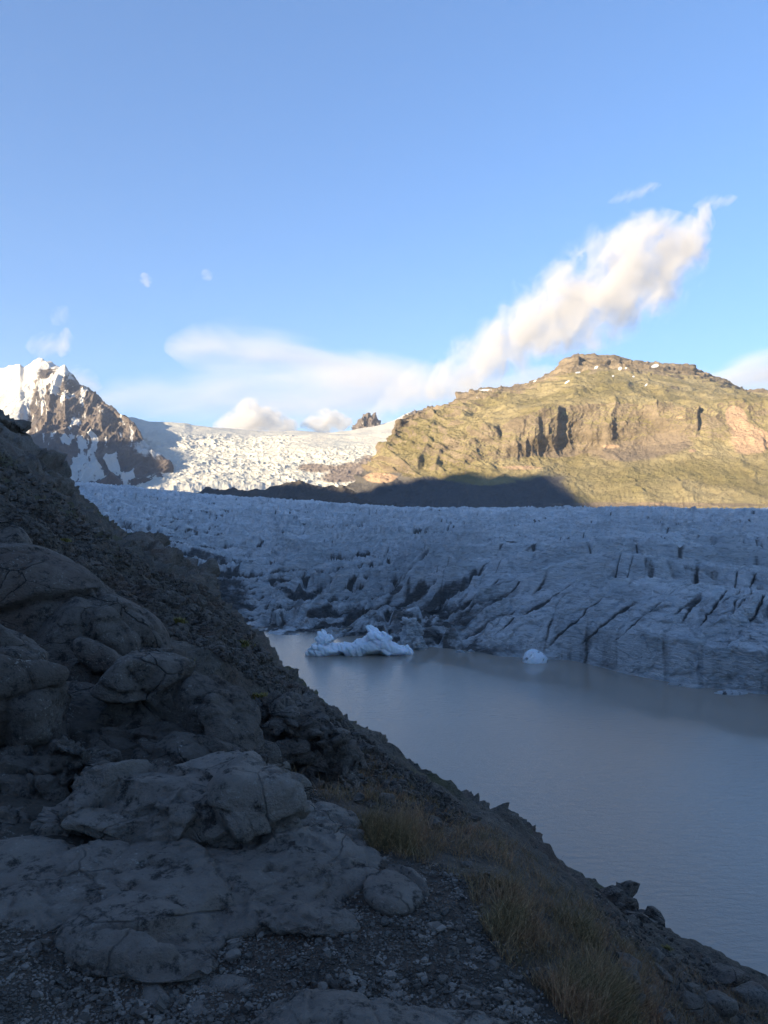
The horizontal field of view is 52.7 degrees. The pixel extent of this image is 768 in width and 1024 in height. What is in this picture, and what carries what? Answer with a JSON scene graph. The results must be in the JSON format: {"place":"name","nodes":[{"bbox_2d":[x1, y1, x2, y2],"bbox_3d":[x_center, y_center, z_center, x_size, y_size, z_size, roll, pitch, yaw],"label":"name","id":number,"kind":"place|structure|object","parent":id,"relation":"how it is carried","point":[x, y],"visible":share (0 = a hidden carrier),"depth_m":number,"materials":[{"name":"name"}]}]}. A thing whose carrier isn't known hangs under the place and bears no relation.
{"place":"outdoors","nodes":[
{"label":"outdoors","id":0,"kind":"place"},
{"bbox_2d":[0,358,173,485],"bbox_3d":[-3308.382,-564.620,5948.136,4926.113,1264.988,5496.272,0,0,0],"label":"snowy peak","id":1,"kind":"structure","parent":0,"point":[91,434],"depth_m":4602.68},
{"bbox_2d":[95,410,417,492],"bbox_3d":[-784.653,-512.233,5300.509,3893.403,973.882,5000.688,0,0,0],"label":"icefall","id":2,"kind":"object","parent":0,"point":[201,458],"visible":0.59,"depth_m":4358.60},
{"bbox_2d":[196,480,406,506],"bbox_3d":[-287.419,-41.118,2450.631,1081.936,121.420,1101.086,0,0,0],"label":"moraine ridge","id":3,"kind":"structure","parent":0,"point":[299,490],"depth_m":2321.05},
{"bbox_2d":[352,412,380,429],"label":"rock peak","id":4,"kind":"object","parent":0,"point":[367,420],"visible":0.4,"depth_m":5890.17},
{"bbox_2d":[0,441,767,1023],"bbox_3d":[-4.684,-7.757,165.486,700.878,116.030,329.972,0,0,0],"label":"hillside","id":5,"kind":"structure","parent":0,"point":[82,713],"depth_m":4.30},
{"bbox_2d":[0,805,30,835],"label":"rock block","id":6,"kind":"object","parent":5,"relation":"on","point":[11,816],"visible":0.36,"depth_m":3.78,"materials":[{"name":"grey stone"}]},
{"bbox_2d":[0,624,71,748],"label":"bedrock block","id":7,"kind":"structure","parent":5,"relation":"on","point":[35,697],"depth_m":4.48,"materials":[{"name":"grey stone"}]},
{"bbox_2d":[0,409,75,496],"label":"rock outcrop","id":8,"kind":"object","parent":5,"relation":"on","point":[53,467],"visible":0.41,"depth_m":102.02,"materials":[{"name":"grey stone"}]},
{"bbox_2d":[50,987,61,996],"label":"stone","id":9,"kind":"object","parent":5,"relation":"on","point":[56,992],"visible":1,"depth_m":2.52,"materials":[{"name":"grey stone"}]},
{"bbox_2d":[55,977,64,984],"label":"stone","id":10,"kind":"object","parent":5,"relation":"on","point":[59,980],"visible":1,"depth_m":2.60,"materials":[{"name":"grey stone"}]},
{"bbox_2d":[0,734,122,800],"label":"bedrock outcrop","id":11,"kind":"object","parent":5,"relation":"on","point":[49,769],"visible":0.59,"depth_m":4.25,"materials":[{"name":"grey stone"}]},
{"bbox_2d":[0,835,129,932],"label":"bedrock slab","id":12,"kind":"structure","parent":5,"relation":"on","point":[50,884],"depth_m":3.21,"materials":[{"name":"grey stone"}]},
{"bbox_2d":[0,525,170,696],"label":"bedrock dome","id":13,"kind":"structure","parent":5,"relation":"on","point":[86,627],"depth_m":6.91,"materials":[{"name":"grey stone"}]},
{"bbox_2d":[92,527,110,540],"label":"rock outcrop","id":14,"kind":"object","parent":5,"relation":"on","point":[98,529],"depth_m":53.30,"materials":[{"name":"grey stone"}]},
{"bbox_2d":[30,750,312,849],"bbox_3d":[-1.048,1.532,3.974,1.397,0.631,1.036,0,0,0],"label":"bedrock ledge","id":15,"kind":"object","parent":5,"relation":"on","point":[235,800],"visible":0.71,"depth_m":3.66,"materials":[{"name":"grey stone"}]},
{"bbox_2d":[122,531,220,590],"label":"rock outcrop","id":16,"kind":"object","parent":5,"relation":"on","point":[156,544],"visible":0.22,"depth_m":71.25,"materials":[{"name":"grey stone"}]},
{"bbox_2d":[171,617,187,623],"bbox_3d":[-4.527,2.375,16.948,0.524,0.166,0.361,0,0,27],"label":"shrub","id":17,"kind":"object","parent":5,"relation":"on","point":[179,620],"visible":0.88,"depth_m":16.93,"materials":[{"name":"green plant"}]},
{"bbox_2d":[85,645,281,766],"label":"bedrock ridge","id":18,"kind":"structure","parent":5,"relation":"on","point":[164,707],"depth_m":5.18,"materials":[{"name":"grey stone"}]},
{"bbox_2d":[131,974,254,1015],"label":"stones","id":19,"kind":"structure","parent":5,"relation":"on","point":[153,992],"depth_m":2.59,"materials":[{"name":"grey stone"}]},
{"bbox_2d":[54,838,378,983],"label":"bedrock slab","id":20,"kind":"structure","parent":5,"relation":"on","point":[184,909],"depth_m":2.99,"materials":[{"name":"grey stone"}]},
{"bbox_2d":[212,645,225,650],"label":"boulder","id":21,"kind":"object","parent":5,"relation":"on","point":[221,647],"visible":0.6,"depth_m":14.56,"materials":[{"name":"grey stone"}]},
{"bbox_2d":[227,943,238,951],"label":"stone","id":22,"kind":"object","parent":5,"relation":"on","point":[232,946],"visible":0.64,"depth_m":2.83,"materials":[{"name":"grey stone"}]},
{"bbox_2d":[239,659,245,665],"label":"boulder","id":23,"kind":"object","parent":5,"relation":"on","point":[242,662],"visible":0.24,"depth_m":15.67,"materials":[{"name":"grey stone"}]},
{"bbox_2d":[237,639,255,646],"bbox_3d":[-5.622,5.169,30.664,1.055,0.306,0.811,0,0,-13],"label":"shrub","id":24,"kind":"object","parent":5,"relation":"on","point":[246,644],"visible":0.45,"depth_m":30.53,"materials":[{"name":"green plant"}]},
{"bbox_2d":[244,952,251,959],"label":"stone","id":25,"kind":"object","parent":5,"relation":"on","point":[248,956],"visible":1,"depth_m":2.78,"materials":[{"name":"grey stone"}]},
{"bbox_2d":[250,692,267,699],"bbox_3d":[-2.415,3.526,14.757,0.644,0.177,0.427,0,0,22],"label":"shrub","id":26,"kind":"object","parent":5,"relation":"on","point":[257,695],"visible":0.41,"depth_m":14.74,"materials":[{"name":"green plant"}]},
{"bbox_2d":[275,675,285,679],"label":"boulder","id":27,"kind":"object","parent":5,"relation":"on","point":[282,677],"visible":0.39,"depth_m":17.20,"materials":[{"name":"grey stone"}]},
{"bbox_2d":[0,789,583,1023],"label":"gravel","id":28,"kind":"structure","parent":5,"relation":"on","point":[500,999],"depth_m":2.64,"materials":[{"name":"grey gravel"}]},
{"bbox_2d":[164,999,169,1007],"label":"stone","id":29,"kind":"object","parent":28,"relation":"on","point":[167,1003],"visible":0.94,"depth_m":2.52,"materials":[{"name":"grey stone"}]},
{"bbox_2d":[290,961,299,966],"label":"stone","id":30,"kind":"object","parent":5,"relation":"on","point":[293,963],"visible":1,"depth_m":2.72,"materials":[{"name":"grey stone"}]},
{"bbox_2d":[255,686,367,791],"bbox_3d":[-1.224,2.946,10.354,1.482,1.579,4.271,0,0,-15],"label":"rock outcrop","id":31,"kind":"object","parent":5,"relation":"on","point":[299,729],"visible":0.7,"depth_m":8.98,"materials":[{"name":"grey stone"}]},
{"bbox_2d":[253,800,381,872],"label":"bedrock slab","id":32,"kind":"structure","parent":5,"relation":"on","point":[326,824],"depth_m":3.57,"materials":[{"name":"grey stone"}]},
{"bbox_2d":[320,950,331,960],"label":"stone","id":33,"kind":"object","parent":5,"relation":"on","point":[326,954],"visible":1,"depth_m":2.75,"materials":[{"name":"grey stone"}]},
{"bbox_2d":[346,792,364,803],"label":"boulder","id":34,"kind":"object","parent":5,"relation":"on","point":[360,797],"visible":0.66,"depth_m":4.50,"materials":[{"name":"grey stone"}]},
{"bbox_2d":[251,988,507,1023],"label":"bedrock slab","id":35,"kind":"structure","parent":5,"relation":"on","point":[317,1006],"depth_m":2.36,"materials":[{"name":"grey stone"}]},
{"bbox_2d":[0,450,767,1023],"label":"scree","id":36,"kind":"structure","parent":5,"relation":"on","point":[194,606],"depth_m":18.77,"materials":[{"name":"gravel"}]},
{"bbox_2d":[381,915,388,925],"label":"stone","id":37,"kind":"object","parent":5,"relation":"on","point":[384,921],"visible":1,"depth_m":3.00,"materials":[{"name":"grey stone"}]},
{"bbox_2d":[378,792,395,802],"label":"boulder","id":38,"kind":"object","parent":5,"relation":"on","point":[390,796],"visible":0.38,"depth_m":5.43,"materials":[{"name":"grey stone"}]},
{"bbox_2d":[383,930,390,934],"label":"stone","id":39,"kind":"object","parent":5,"relation":"on","point":[387,932],"visible":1,"depth_m":2.92,"materials":[{"name":"grey stone"}]},
{"bbox_2d":[363,864,428,915],"bbox_3d":[0.050,1.588,3.243,0.277,0.114,0.374,0,0,0],"label":"boulder","id":40,"kind":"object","parent":5,"relation":"on","point":[393,890],"depth_m":3.16,"materials":[{"name":"grey stone"}]},
{"bbox_2d":[427,815,441,828],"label":"boulder","id":41,"kind":"object","parent":5,"relation":"on","point":[434,820],"visible":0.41,"depth_m":4.38,"materials":[{"name":"grey stone"}]},
{"bbox_2d":[431,913,441,920],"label":"stone","id":42,"kind":"object","parent":5,"relation":"on","point":[438,915],"visible":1,"depth_m":3.03,"materials":[{"name":"grey stone"}]},
{"bbox_2d":[436,973,447,984],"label":"stone","id":43,"kind":"object","parent":5,"relation":"on","point":[442,978],"visible":0.94,"depth_m":2.64,"materials":[{"name":"grey stone"}]},
{"bbox_2d":[439,907,448,915],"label":"stone","id":44,"kind":"object","parent":5,"relation":"on","point":[444,911],"visible":1,"depth_m":3.09,"materials":[{"name":"grey stone"}]},
{"bbox_2d":[448,945,459,956],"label":"stone","id":45,"kind":"object","parent":5,"relation":"on","point":[453,951],"visible":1,"depth_m":2.81,"materials":[{"name":"grey stone"}]},
{"bbox_2d":[460,861,471,868],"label":"stone","id":46,"kind":"object","parent":5,"relation":"on","point":[468,864],"visible":0.94,"depth_m":3.59,"materials":[{"name":"grey stone"}]},
{"bbox_2d":[471,799,485,810],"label":"rock outcrop","id":47,"kind":"object","parent":5,"relation":"on","point":[480,805],"depth_m":22.68,"materials":[{"name":"grey stone"}]},
{"bbox_2d":[523,990,535,996],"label":"stone","id":48,"kind":"object","parent":5,"relation":"on","point":[527,992],"visible":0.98,"depth_m":2.64,"materials":[{"name":"grey stone"}]},
{"bbox_2d":[618,952,641,972],"bbox_3d":[1.153,2.164,3.708,0.130,0.085,0.150,5,9,34],"label":"boulder","id":49,"kind":"object","parent":5,"relation":"on","point":[639,962],"visible":0.33,"depth_m":3.69,"materials":[{"name":"grey stone"}]},
{"bbox_2d":[618,966,643,992],"bbox_3d":[1.058,2.022,3.350,0.132,0.080,0.108,15,-14,-13],"label":"boulder","id":50,"kind":"object","parent":5,"relation":"on","point":[635,974],"visible":0.31,"depth_m":3.32,"materials":[{"name":"stone"}]},
{"bbox_2d":[595,880,667,932],"bbox_3d":[3.579,6.135,11.669,1.373,1.276,2.515,0,0,22],"label":"rock outcrop","id":51,"kind":"object","parent":5,"relation":"on","point":[621,895],"visible":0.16,"depth_m":11.95,"materials":[{"name":"grey stone"}]},
{"bbox_2d":[645,985,655,996],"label":"boulder","id":52,"kind":"object","parent":5,"relation":"on","point":[654,987],"visible":0.18,"depth_m":3.69,"materials":[{"name":"stone"}]},
{"bbox_2d":[645,946,664,962],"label":"boulder","id":53,"kind":"object","parent":5,"relation":"on","point":[657,951],"visible":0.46,"depth_m":5.03,"materials":[{"name":"stone"}]},
{"bbox_2d":[655,962,672,982],"bbox_3d":[1.763,2.926,4.899,0.129,0.080,0.110,18,-1,17],"label":"boulder","id":54,"kind":"object","parent":5,"relation":"on","point":[669,978],"visible":0.6,"depth_m":4.86,"materials":[{"name":"stone"}]},
{"bbox_2d":[653,1006,676,1023],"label":"boulder","id":55,"kind":"object","parent":5,"relation":"on","point":[671,1018],"visible":0.41,"depth_m":3.33,"materials":[{"name":"stone"}]},
{"bbox_2d":[659,944,672,950],"bbox_3d":[2.930,4.538,8.055,0.176,0.073,0.098,0,0,15],"label":"shrub","id":56,"kind":"object","parent":5,"relation":"on","point":[667,947],"visible":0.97,"depth_m":8.05,"materials":[{"name":"green plant"}]},
{"bbox_2d":[682,982,699,993],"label":"boulder","id":57,"kind":"object","parent":5,"relation":"on","point":[694,987],"visible":0.66,"depth_m":5.18,"materials":[{"name":"stone"}]},
{"bbox_2d":[678,991,703,1022],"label":"boulder","id":58,"kind":"object","parent":5,"relation":"on","point":[696,1001],"visible":0.71,"depth_m":4.69,"materials":[{"name":"grey stone"}]},
{"bbox_2d":[701,957,712,965],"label":"boulder","id":59,"kind":"object","parent":5,"relation":"on","point":[708,961],"visible":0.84,"depth_m":10.21,"materials":[{"name":"stone"}]},
{"bbox_2d":[705,989,738,1020],"bbox_3d":[2.326,3.424,5.353,0.243,0.177,0.267,-10,-20,-18],"label":"boulder","id":60,"kind":"object","parent":5,"relation":"on","point":[726,1006],"visible":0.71,"depth_m":5.26,"materials":[{"name":"stone"}]},
{"bbox_2d":[706,963,745,987],"bbox_3d":[3.537,4.858,8.063,0.353,0.197,0.297,5,-4,-33],"label":"boulder","id":61,"kind":"object","parent":5,"relation":"on","point":[726,974],"visible":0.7,"depth_m":8.01,"materials":[{"name":"grey stone"}]},
{"bbox_2d":[744,975,750,982],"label":"boulder","id":62,"kind":"object","parent":5,"relation":"on","point":[747,978],"visible":0.31,"depth_m":9.74,"materials":[{"name":"grey stone"}]},
{"bbox_2d":[731,981,767,1011],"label":"boulder","id":63,"kind":"object","parent":5,"relation":"on","point":[753,992],"visible":0.76,"depth_m":7.63,"materials":[{"name":"stone"}]},
{"bbox_2d":[0,0,767,432],"label":"sky","id":64,"kind":"structure","parent":0,"point":[255,215],"materials":[{"name":"blue"}]},
{"bbox_2d":[402,409,421,417],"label":"rock peak","id":65,"kind":"object","parent":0,"point":[413,412],"visible":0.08,"depth_m":5837.45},
{"bbox_2d":[75,481,767,694],"bbox_3d":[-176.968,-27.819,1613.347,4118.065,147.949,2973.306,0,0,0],"label":"glacier","id":66,"kind":"object","parent":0,"point":[678,595],"visible":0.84,"depth_m":276.77,"materials":[{"name":"white ice"}]},
{"bbox_2d":[246,622,767,975],"bbox_3d":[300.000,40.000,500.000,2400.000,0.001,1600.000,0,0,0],"label":"lake","id":67,"kind":"structure","parent":0,"point":[657,790],"depth_m":126.27,"materials":[{"name":"liquid"}]},
{"bbox_2d":[305,625,413,656],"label":"iceberg","id":68,"kind":"object","parent":67,"relation":"on","point":[374,640],"visible":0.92,"depth_m":214.96,"materials":[{"name":"white ice"}]},
{"bbox_2d":[397,617,427,649],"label":"ice pinnacle","id":69,"kind":"object","parent":67,"relation":"on","point":[411,633],"visible":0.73,"depth_m":225.79,"materials":[{"name":"white ice"}]},
{"bbox_2d":[523,649,547,663],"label":"iceberg","id":70,"kind":"object","parent":67,"relation":"on","point":[533,656],"visible":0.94,"depth_m":205.31,"materials":[{"name":"white ice"}]},
{"bbox_2d":[686,684,705,687],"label":"ice floe","id":71,"kind":"object","parent":67,"relation":"on","point":[695,686],"visible":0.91,"depth_m":176.40,"materials":[{"name":"white ice"}]},
{"bbox_2d":[715,690,747,694],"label":"ice floe","id":72,"kind":"object","parent":67,"relation":"on","point":[729,692],"visible":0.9,"depth_m":170.24,"materials":[{"name":"white ice"}]},
{"bbox_2d":[291,749,767,1023],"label":"grass","id":73,"kind":"structure","parent":0,"point":[607,999],"depth_m":3.29,"materials":[{"name":"brown plant"}]},
{"bbox_2d":[328,353,767,508],"bbox_3d":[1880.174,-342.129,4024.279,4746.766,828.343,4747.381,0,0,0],"label":"mountain","id":74,"kind":"structure","parent":0,"point":[593,430],"depth_m":2470.23,"materials":[{"name":"rock"},{"name":"moss"}]}
]}

